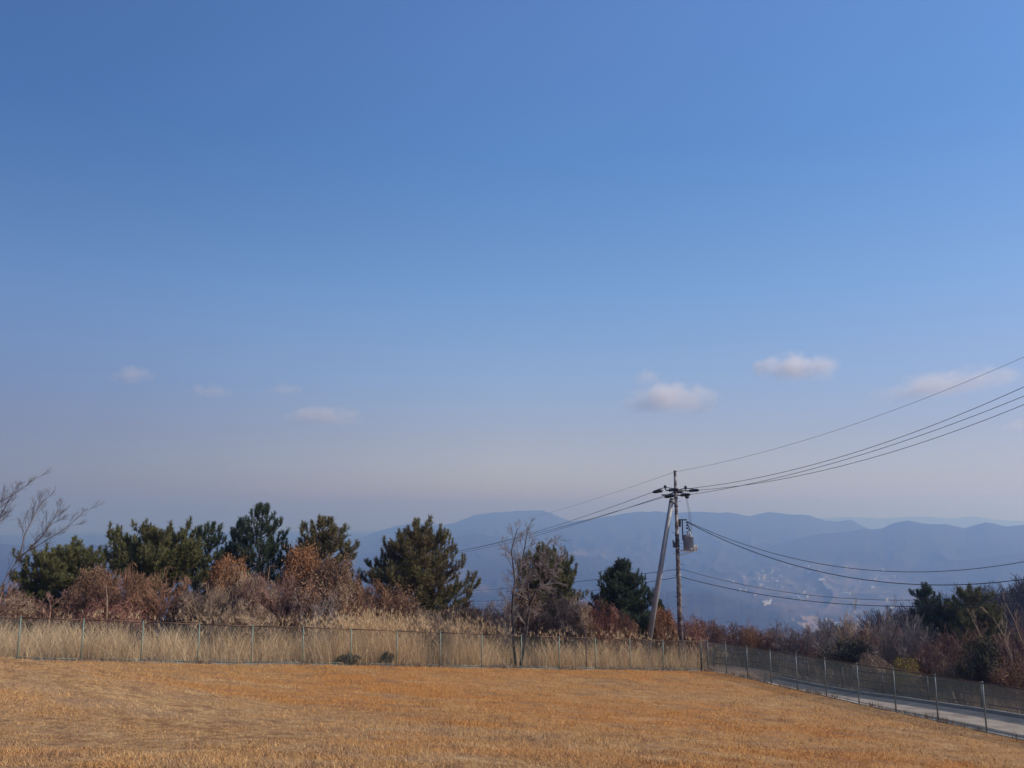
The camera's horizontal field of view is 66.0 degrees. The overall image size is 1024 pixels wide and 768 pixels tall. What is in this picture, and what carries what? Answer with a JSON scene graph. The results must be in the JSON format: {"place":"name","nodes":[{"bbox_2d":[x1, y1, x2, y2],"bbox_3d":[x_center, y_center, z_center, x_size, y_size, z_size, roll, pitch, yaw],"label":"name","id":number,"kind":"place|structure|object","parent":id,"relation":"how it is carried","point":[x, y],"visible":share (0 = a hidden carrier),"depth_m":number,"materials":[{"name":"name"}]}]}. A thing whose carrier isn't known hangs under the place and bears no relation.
{"place":"outdoors","nodes":[
{"label":"outdoors","id":0,"kind":"place"},
{"bbox_2d":[0,631,1016,704],"bbox_3d":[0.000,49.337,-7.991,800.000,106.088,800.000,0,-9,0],"label":"hillside","id":1,"kind":"structure","parent":0,"point":[712,667],"depth_m":38.60,"materials":[{"name":"plant"}]},
{"bbox_2d":[0,588,41,634],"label":"bare shrub","id":2,"kind":"object","parent":1,"relation":"on","point":[30,604],"visible":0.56,"depth_m":35.17,"materials":[{"name":"brown plant"}]},
{"bbox_2d":[10,605,77,632],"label":"bare shrub","id":3,"kind":"object","parent":1,"relation":"on","point":[52,624],"visible":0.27,"depth_m":34.51,"materials":[{"name":"plant"}]},
{"bbox_2d":[0,469,103,589],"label":"bare tree","id":4,"kind":"object","parent":1,"relation":"on","point":[32,518],"visible":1,"depth_m":30.03,"materials":[{"name":"plant"}]},
{"bbox_2d":[0,535,118,630],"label":"pine tree","id":5,"kind":"object","parent":1,"relation":"on","point":[55,572],"visible":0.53,"depth_m":37.97,"materials":[{"name":"green plant"}]},
{"bbox_2d":[63,562,115,639],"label":"bare shrub","id":6,"kind":"object","parent":1,"relation":"on","point":[82,582],"visible":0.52,"depth_m":36.30,"materials":[{"name":"brown plant"}]},
{"bbox_2d":[103,577,112,633],"bbox_3d":[-17.033,9.731,33.301,0.602,3.109,0.339,8,-12,-40],"label":"sapling","id":7,"kind":"object","parent":1,"relation":"on","point":[107,605],"visible":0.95,"depth_m":33.24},
{"bbox_2d":[69,596,152,640],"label":"bare shrub","id":8,"kind":"object","parent":1,"relation":"on","point":[119,611],"visible":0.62,"depth_m":33.55,"materials":[{"name":"red plant"}]},
{"bbox_2d":[83,562,159,636],"bbox_3d":[-17.584,9.994,35.730,3.526,3.944,3.310,-3,-10,15],"label":"bare shrub","id":9,"kind":"object","parent":1,"relation":"on","point":[126,592],"visible":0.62,"depth_m":35.20,"materials":[{"name":"plant"}]},
{"bbox_2d":[124,617,146,646],"bbox_3d":[-14.865,10.022,31.109,0.940,1.676,0.478,0,-9,0],"label":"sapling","id":10,"kind":"object","parent":1,"relation":"on","point":[134,629],"visible":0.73,"depth_m":31.15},
{"bbox_2d":[93,515,215,627],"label":"pine tree","id":11,"kind":"object","parent":1,"relation":"on","point":[156,551],"visible":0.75,"depth_m":40.31,"materials":[{"name":"green plant"}]},
{"bbox_2d":[121,565,192,645],"bbox_3d":[-16.316,10.200,35.905,3.119,3.819,2.928,5,-11,-30],"label":"bare shrub","id":12,"kind":"object","parent":1,"relation":"on","point":[149,591],"visible":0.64,"depth_m":35.61,"materials":[{"name":"plant"}]},
{"bbox_2d":[163,586,207,644],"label":"bare shrub","id":13,"kind":"object","parent":1,"relation":"on","point":[179,620],"visible":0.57,"depth_m":35.64,"materials":[{"name":"brown plant"}]},
{"bbox_2d":[176,583,235,649],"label":"bare shrub","id":14,"kind":"object","parent":1,"relation":"on","point":[213,607],"visible":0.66,"depth_m":35.10,"materials":[{"name":"plant"}]},
{"bbox_2d":[180,520,241,634],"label":"pine tree","id":15,"kind":"object","parent":1,"relation":"on","point":[211,539],"visible":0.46,"depth_m":42.75,"materials":[{"name":"green plant"}]},
{"bbox_2d":[202,551,250,637],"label":"bare shrub","id":16,"kind":"object","parent":1,"relation":"on","point":[222,573],"visible":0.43,"depth_m":37.12,"materials":[{"name":"orange plant"}]},
{"bbox_2d":[198,563,281,644],"bbox_3d":[-12.446,10.444,36.543,4.119,4.167,3.867,0,-9,0],"label":"bare shrub","id":17,"kind":"object","parent":1,"relation":"on","point":[241,585],"visible":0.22,"depth_m":36.36,"materials":[{"name":"plant"}]},
{"bbox_2d":[228,517,255,586],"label":"pine tree","id":18,"kind":"object","parent":1,"relation":"on","point":[234,532],"visible":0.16,"depth_m":44.51,"materials":[{"name":"green plant"}]},
{"bbox_2d":[205,593,281,650],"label":"bare shrub","id":19,"kind":"object","parent":1,"relation":"on","point":[253,620],"visible":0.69,"depth_m":34.17,"materials":[{"name":"plant"}]},
{"bbox_2d":[226,501,291,585],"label":"pine tree","id":20,"kind":"object","parent":1,"relation":"on","point":[267,551],"visible":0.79,"depth_m":42.67,"materials":[{"name":"green plant"}]},
{"bbox_2d":[226,564,297,642],"bbox_3d":[-11.725,10.394,36.142,3.242,4.160,3.453,-6,-11,31],"label":"bare shrub","id":21,"kind":"object","parent":1,"relation":"on","point":[258,591],"visible":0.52,"depth_m":35.74,"materials":[{"name":"plant"}]},
{"bbox_2d":[262,609,274,654],"bbox_3d":[-10.490,10.695,33.937,0.469,2.322,0.252,-4,-10,23],"label":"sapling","id":22,"kind":"object","parent":1,"relation":"on","point":[269,627],"visible":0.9,"depth_m":33.97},
{"bbox_2d":[261,584,312,649],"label":"bare shrub","id":23,"kind":"object","parent":1,"relation":"on","point":[280,611],"visible":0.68,"depth_m":35.61,"materials":[{"name":"plant"}]},
{"bbox_2d":[271,538,328,622],"bbox_3d":[-10.579,10.560,39.399,3.245,5.713,3.488,4,-10,-21],"label":"bare shrub","id":24,"kind":"object","parent":1,"relation":"on","point":[298,563],"visible":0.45,"depth_m":39.25,"materials":[{"name":"orange plant"}]},
{"bbox_2d":[276,585,349,655],"bbox_3d":[-9.199,10.766,35.906,3.025,3.417,2.675,-2,-9,13],"label":"bare shrub","id":25,"kind":"object","parent":1,"relation":"on","point":[331,609],"visible":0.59,"depth_m":35.67,"materials":[{"name":"plant"}]},
{"bbox_2d":[270,514,363,638],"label":"pine tree","id":26,"kind":"object","parent":1,"relation":"on","point":[325,538],"visible":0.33,"depth_m":42.99,"materials":[{"name":"green plant"}]},
{"bbox_2d":[275,569,364,645],"bbox_3d":[-9.504,10.889,37.584,4.808,4.176,4.687,-9,-13,44],"label":"bare shrub","id":27,"kind":"object","parent":1,"relation":"on","point":[349,609],"visible":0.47,"depth_m":37.04,"materials":[{"name":"brown plant"}]},
{"bbox_2d":[306,551,369,647],"bbox_3d":[-8.588,10.702,38.511,3.281,5.198,3.053,4,-10,-24],"label":"bare shrub","id":28,"kind":"object","parent":1,"relation":"on","point":[341,575],"visible":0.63,"depth_m":38.28,"materials":[{"name":"brown plant"}]},
{"bbox_2d":[334,652,361,664],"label":"low bush","id":29,"kind":"object","parent":1,"relation":"on","point":[345,657],"visible":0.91,"depth_m":33.16,"materials":[{"name":"green plant"}]},
{"bbox_2d":[0,605,714,669],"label":"tall dry grass","id":30,"kind":"structure","parent":1,"relation":"on","point":[275,654],"depth_m":34.23,"materials":[{"name":"plant"}]},
{"bbox_2d":[347,575,392,649],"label":"bare shrub","id":31,"kind":"object","parent":1,"relation":"on","point":[367,600],"visible":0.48,"depth_m":38.66,"materials":[{"name":"brown plant"}]},
{"bbox_2d":[380,650,394,664],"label":"seedling","id":32,"kind":"object","parent":1,"relation":"on","point":[389,657],"visible":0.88,"depth_m":33.97,"materials":[{"name":"green plant"}]},
{"bbox_2d":[364,581,422,644],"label":"bare shrub","id":33,"kind":"object","parent":1,"relation":"on","point":[403,602],"visible":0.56,"depth_m":38.54,"materials":[{"name":"brown plant"}]},
{"bbox_2d":[359,514,481,624],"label":"pine tree","id":34,"kind":"object","parent":1,"relation":"on","point":[424,574],"visible":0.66,"depth_m":42.21,"materials":[{"name":"green plant"}]},
{"bbox_2d":[392,604,453,657],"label":"bare shrub","id":35,"kind":"object","parent":1,"relation":"on","point":[429,620],"visible":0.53,"depth_m":37.45,"materials":[{"name":"plant"}]},
{"bbox_2d":[425,599,476,653],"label":"bare shrub","id":36,"kind":"object","parent":1,"relation":"on","point":[447,615],"visible":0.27,"depth_m":39.73,"materials":[{"name":"brown plant"}]},
{"bbox_2d":[455,599,503,652],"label":"bare shrub","id":37,"kind":"object","parent":1,"relation":"on","point":[485,615],"visible":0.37,"depth_m":40.13,"materials":[{"name":"brown plant"}]},
{"bbox_2d":[0,580,1010,708],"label":"hillside scrub","id":38,"kind":"object","parent":1,"relation":"on","point":[67,609],"visible":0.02,"depth_m":34.59,"materials":[{"name":"plant"}]},
{"bbox_2d":[486,594,533,655],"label":"bare shrub","id":39,"kind":"object","parent":1,"relation":"on","point":[503,626],"visible":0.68,"depth_m":40.20,"materials":[{"name":"plant"}]},
{"bbox_2d":[1,624,1023,737],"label":"dry undergrowth","id":40,"kind":"object","parent":1,"relation":"on","point":[718,660],"visible":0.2,"depth_m":35.82,"materials":[{"name":"plant"}]},
{"bbox_2d":[503,588,547,653],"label":"bare shrub","id":41,"kind":"object","parent":1,"relation":"on","point":[522,605],"visible":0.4,"depth_m":40.46,"materials":[{"name":"brown plant"}]},
{"bbox_2d":[511,541,589,645],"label":"pine tree","id":42,"kind":"object","parent":1,"relation":"on","point":[564,576],"visible":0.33,"depth_m":43.11,"materials":[{"name":"green plant"}]},
{"bbox_2d":[520,584,592,656],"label":"bare shrub","id":43,"kind":"object","parent":1,"relation":"on","point":[557,618],"visible":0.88,"depth_m":40.22,"materials":[{"name":"plant"}]},
{"bbox_2d":[548,590,598,658],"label":"bare shrub","id":44,"kind":"object","parent":1,"relation":"on","point":[583,614],"visible":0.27,"depth_m":41.46,"materials":[{"name":"plant"}]},
{"bbox_2d":[578,613,586,666],"bbox_3d":[3.434,12.552,38.443,0.410,2.750,0.274,0,-9,0],"label":"sapling","id":45,"kind":"object","parent":1,"relation":"on","point":[584,638],"visible":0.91,"depth_m":38.48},
{"bbox_2d":[573,595,620,658],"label":"bare shrub","id":46,"kind":"object","parent":1,"relation":"on","point":[600,623],"visible":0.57,"depth_m":42.03,"materials":[{"name":"red plant"}]},
{"bbox_2d":[595,604,641,663],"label":"bare shrub","id":47,"kind":"object","parent":1,"relation":"on","point":[633,626],"visible":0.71,"depth_m":42.08,"materials":[{"name":"plant"}]},
{"bbox_2d":[586,556,663,646],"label":"pine tree","id":48,"kind":"object","parent":1,"relation":"on","point":[620,590],"visible":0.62,"depth_m":44.84,"materials":[{"name":"green plant"}]},
{"bbox_2d":[644,498,674,664],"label":"stay pole","id":49,"kind":"object","parent":1,"relation":"on","point":[658,578],"visible":0.84,"depth_m":42.73,"materials":[{"name":"grey metal"}]},
{"bbox_2d":[643,604,677,661],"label":"bare shrub","id":50,"kind":"object","parent":1,"relation":"on","point":[660,627],"visible":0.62,"depth_m":43.85,"materials":[{"name":"orange plant"}]},
{"bbox_2d":[652,598,676,650],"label":"pine tree","id":51,"kind":"object","parent":1,"relation":"on","point":[660,603],"visible":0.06,"depth_m":48.28,"materials":[{"name":"green plant"}]},
{"bbox_2d":[652,470,698,667],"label":"utility pole","id":52,"kind":"object","parent":1,"relation":"on","point":[688,541],"visible":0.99,"depth_m":42.50,"materials":[{"name":"concrete"}]},
{"bbox_2d":[450,492,651,552],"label":"overhead wire","id":53,"kind":"object","parent":52,"relation":"attached to","point":[568,521],"visible":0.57,"depth_m":52.84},
{"bbox_2d":[448,493,670,554],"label":"overhead wire","id":54,"kind":"object","parent":52,"relation":"attached to","point":[575,524],"visible":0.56,"depth_m":54.92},
{"bbox_2d":[468,497,662,549],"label":"overhead wire","id":55,"kind":"object","parent":52,"relation":"attached to","point":[577,522],"visible":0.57,"depth_m":53.73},
{"bbox_2d":[451,576,680,601],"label":"overhead wire","id":56,"kind":"object","parent":52,"relation":"attached to","point":[587,591],"visible":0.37,"depth_m":51.51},
{"bbox_2d":[472,569,675,590],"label":"overhead wire","id":57,"kind":"object","parent":52,"relation":"attached to","point":[580,581],"visible":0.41,"depth_m":52.28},
{"bbox_2d":[535,472,673,516],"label":"overhead wire","id":58,"kind":"object","parent":52,"relation":"attached to","point":[614,492],"visible":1,"depth_m":54.71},
{"bbox_2d":[676,357,1022,471],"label":"overhead wire","id":59,"kind":"object","parent":52,"relation":"attached to","point":[859,422],"visible":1,"depth_m":36.28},
{"bbox_2d":[679,387,1022,489],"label":"overhead wire","id":60,"kind":"object","parent":52,"relation":"attached to","point":[864,449],"visible":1,"depth_m":35.73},
{"bbox_2d":[682,569,1019,599],"bbox_3d":[19.288,8.648,36.917,23.258,3.070,0.024,-5,-10,28],"label":"overhead wire","id":61,"kind":"object","parent":52,"relation":"attached to","point":[846,598],"visible":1,"depth_m":38.57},
{"bbox_2d":[682,577,1023,606],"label":"overhead wire","id":62,"kind":"object","parent":52,"relation":"attached to","point":[855,604],"visible":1,"depth_m":37.87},
{"bbox_2d":[689,523,1023,584],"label":"overhead wire","id":63,"kind":"object","parent":52,"relation":"attached to","point":[858,578],"visible":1,"depth_m":38.22,"materials":[{"name":"metal"}]},
{"bbox_2d":[689,522,1023,571],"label":"overhead wire","id":64,"kind":"object","parent":52,"relation":"attached to","point":[860,569],"visible":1,"depth_m":38.31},
{"bbox_2d":[691,396,1023,494],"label":"overhead wire","id":65,"kind":"object","parent":52,"relation":"attached to","point":[868,452],"visible":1,"depth_m":36.52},
{"bbox_2d":[704,405,1022,489],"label":"overhead wire","id":66,"kind":"object","parent":52,"relation":"attached to","point":[876,456],"visible":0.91,"depth_m":37.00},
{"bbox_2d":[669,612,712,660],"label":"bare shrub","id":67,"kind":"object","parent":1,"relation":"on","point":[696,632],"visible":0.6,"depth_m":44.30,"materials":[{"name":"red plant"}]},
{"bbox_2d":[685,618,732,659],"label":"bare shrub","id":68,"kind":"object","parent":1,"relation":"on","point":[709,626],"visible":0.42,"depth_m":48.05,"materials":[{"name":"plant"}]},
{"bbox_2d":[709,622,763,662],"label":"bare shrub","id":69,"kind":"object","parent":1,"relation":"on","point":[735,640],"visible":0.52,"depth_m":46.87,"materials":[{"name":"plant"}]},
{"bbox_2d":[738,614,759,665],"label":"bare shrub","id":70,"kind":"object","parent":1,"relation":"on","point":[750,642],"visible":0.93,"depth_m":45.07,"materials":[{"name":"plant"}]},
{"bbox_2d":[733,622,779,661],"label":"bare shrub","id":71,"kind":"object","parent":1,"relation":"on","point":[758,635],"visible":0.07,"depth_m":47.82,"materials":[{"name":"red plant"}]},
{"bbox_2d":[751,627,797,665],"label":"bare shrub","id":72,"kind":"object","parent":1,"relation":"on","point":[766,643],"visible":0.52,"depth_m":45.63,"materials":[{"name":"plant"}]},
{"bbox_2d":[765,614,818,669],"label":"bare shrub","id":73,"kind":"object","parent":1,"relation":"on","point":[777,644],"visible":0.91,"depth_m":44.17,"materials":[{"name":"plant"}]},
{"bbox_2d":[784,624,830,670],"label":"bare shrub","id":74,"kind":"object","parent":1,"relation":"on","point":[806,654],"visible":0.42,"depth_m":44.67,"materials":[{"name":"plant"}]},
{"bbox_2d":[802,612,852,675],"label":"bare shrub","id":75,"kind":"object","parent":1,"relation":"on","point":[826,633],"visible":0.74,"depth_m":42.16,"materials":[{"name":"plant"}]},
{"bbox_2d":[810,633,879,680],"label":"bare shrub","id":76,"kind":"object","parent":1,"relation":"on","point":[854,652],"visible":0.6,"depth_m":41.05,"materials":[{"name":"brown plant"}]},
{"bbox_2d":[700,640,1023,739],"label":"chain link fence","id":77,"kind":"object","parent":1,"relation":"on","point":[893,682],"visible":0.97,"depth_m":29.89,"materials":[{"name":"metal"}]},
{"bbox_2d":[822,595,902,675],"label":"bare shrub","id":78,"kind":"object","parent":1,"relation":"on","point":[851,630],"visible":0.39,"depth_m":46.07,"materials":[{"name":"plant"}]},
{"bbox_2d":[713,649,1022,709],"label":"guard rail","id":79,"kind":"object","parent":1,"relation":"on","point":[808,671],"visible":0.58,"depth_m":35.00,"materials":[{"name":"grey metal"}]},
{"bbox_2d":[849,650,893,687],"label":"bare shrub","id":80,"kind":"object","parent":1,"relation":"on","point":[882,663],"visible":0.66,"depth_m":37.84,"materials":[{"name":"plant"}]},
{"bbox_2d":[848,619,903,683],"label":"bare shrub","id":81,"kind":"object","parent":1,"relation":"on","point":[863,632],"visible":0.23,"depth_m":42.23,"materials":[{"name":"plant"}]},
{"bbox_2d":[865,592,937,677],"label":"bare shrub","id":82,"kind":"object","parent":1,"relation":"on","point":[883,641],"visible":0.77,"depth_m":40.09,"materials":[{"name":"plant"}]},
{"bbox_2d":[886,652,923,695],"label":"bare shrub","id":83,"kind":"object","parent":1,"relation":"on","point":[903,666],"visible":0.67,"depth_m":35.43,"materials":[{"name":"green plant"}]},
{"bbox_2d":[804,573,1023,698],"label":"bare woodland","id":84,"kind":"object","parent":1,"relation":"on","point":[1012,605],"visible":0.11,"depth_m":116.47,"materials":[{"name":"plant"}]},
{"bbox_2d":[886,605,944,686],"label":"bare shrub","id":85,"kind":"object","parent":1,"relation":"on","point":[913,634],"visible":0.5,"depth_m":39.18,"materials":[{"name":"plant"}]},
{"bbox_2d":[896,581,952,691],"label":"pine tree","id":86,"kind":"object","parent":1,"relation":"on","point":[930,617],"visible":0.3,"depth_m":59.66,"materials":[{"name":"green plant"}]},
{"bbox_2d":[902,635,952,697],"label":"bare shrub","id":87,"kind":"object","parent":1,"relation":"on","point":[926,664],"visible":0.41,"depth_m":35.98,"materials":[{"name":"plant"}]},
{"bbox_2d":[921,598,960,692],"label":"pine tree","id":88,"kind":"object","parent":1,"relation":"on","point":[938,615],"visible":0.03,"depth_m":59.80,"materials":[{"name":"green plant"}]},
{"bbox_2d":[916,627,974,697],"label":"bare shrub","id":89,"kind":"object","parent":1,"relation":"on","point":[953,652],"visible":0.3,"depth_m":38.04,"materials":[{"name":"plant"}]},
{"bbox_2d":[929,654,979,702],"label":"bare shrub","id":90,"kind":"object","parent":1,"relation":"on","point":[946,672],"visible":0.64,"depth_m":34.15,"materials":[{"name":"brown plant"}]},
{"bbox_2d":[933,582,1023,710],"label":"pine tree","id":91,"kind":"object","parent":1,"relation":"on","point":[961,615],"visible":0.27,"depth_m":57.28,"materials":[{"name":"green plant"}]},
{"bbox_2d":[954,625,1003,701],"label":"bare shrub","id":92,"kind":"object","parent":1,"relation":"on","point":[982,661],"visible":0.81,"depth_m":33.40,"materials":[{"name":"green plant"}]},
{"bbox_2d":[953,620,1005,699],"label":"bare shrub","id":93,"kind":"object","parent":1,"relation":"on","point":[963,641],"visible":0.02,"depth_m":40.43,"materials":[{"name":"plant"}]},
{"bbox_2d":[965,608,994,701],"bbox_3d":[21.323,12.644,35.823,0.830,4.913,0.842,-7,-11,35],"label":"sapling","id":94,"kind":"object","parent":1,"relation":"on","point":[974,616],"visible":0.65,"depth_m":36.07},
{"bbox_2d":[973,626,1023,711],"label":"bare shrub","id":95,"kind":"object","parent":1,"relation":"on","point":[1003,653],"visible":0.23,"depth_m":34.43,"materials":[{"name":"plant"}]},
{"bbox_2d":[981,607,1023,704],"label":"sapling","id":96,"kind":"object","parent":1,"relation":"on","point":[1007,646],"visible":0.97,"depth_m":33.72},
{"bbox_2d":[984,657,1023,713],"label":"bare shrub","id":97,"kind":"object","parent":1,"relation":"on","point":[1002,678],"visible":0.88,"depth_m":32.43,"materials":[{"name":"brown plant"}]},
{"bbox_2d":[995,611,1015,704],"bbox_3d":[21.872,12.388,34.829,0.943,4.736,1.194,-6,-11,34],"label":"sapling","id":98,"kind":"object","parent":1,"relation":"on","point":[1005,634],"visible":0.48,"depth_m":35.24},
{"bbox_2d":[998,591,1023,655],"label":"sapling","id":99,"kind":"object","parent":1,"relation":"on","point":[1003,592],"visible":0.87,"depth_m":34.54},
{"bbox_2d":[999,612,1023,709],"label":"bare shrub","id":100,"kind":"object","parent":1,"relation":"on","point":[1016,640],"visible":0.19,"depth_m":36.51,"materials":[{"name":"plant"}]},
{"bbox_2d":[0,656,1023,767],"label":"lawn","id":101,"kind":"structure","parent":0,"point":[51,680],"depth_m":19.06,"materials":[{"name":"plant"}]},
{"bbox_2d":[0,616,700,670],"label":"chain link fence","id":102,"kind":"object","parent":101,"relation":"on","point":[216,639],"visible":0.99,"depth_m":32.46,"materials":[{"name":"metal"}]},
{"bbox_2d":[495,518,568,667],"bbox_3d":[0.990,9.812,36.965,2.722,6.998,4.660,8,-12,-40],"label":"bare tree","id":103,"kind":"object","parent":101,"relation":"on","point":[523,583],"visible":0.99,"depth_m":36.96,"materials":[{"name":"brown plant"}]},
{"bbox_2d":[0,510,1023,664],"bbox_3d":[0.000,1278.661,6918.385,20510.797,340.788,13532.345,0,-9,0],"label":"hills","id":104,"kind":"structure","parent":0,"point":[913,549],"depth_m":3927.98,"materials":[{"name":"blue"}]},
{"bbox_2d":[0,0,1023,533],"label":"sky","id":105,"kind":"structure","parent":0,"point":[368,265],"materials":[{"name":"blue"}]},
{"bbox_2d":[762,679,1023,738],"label":"road","id":106,"kind":"structure","parent":0,"point":[1007,717],"depth_m":30.53,"materials":[{"name":"asphalt"}]},
{"bbox_2d":[779,677,1023,717],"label":"kerb","id":107,"kind":"structure","parent":106,"relation":"on","point":[950,705],"depth_m":32.62,"materials":[{"name":"concrete"}]}
]}

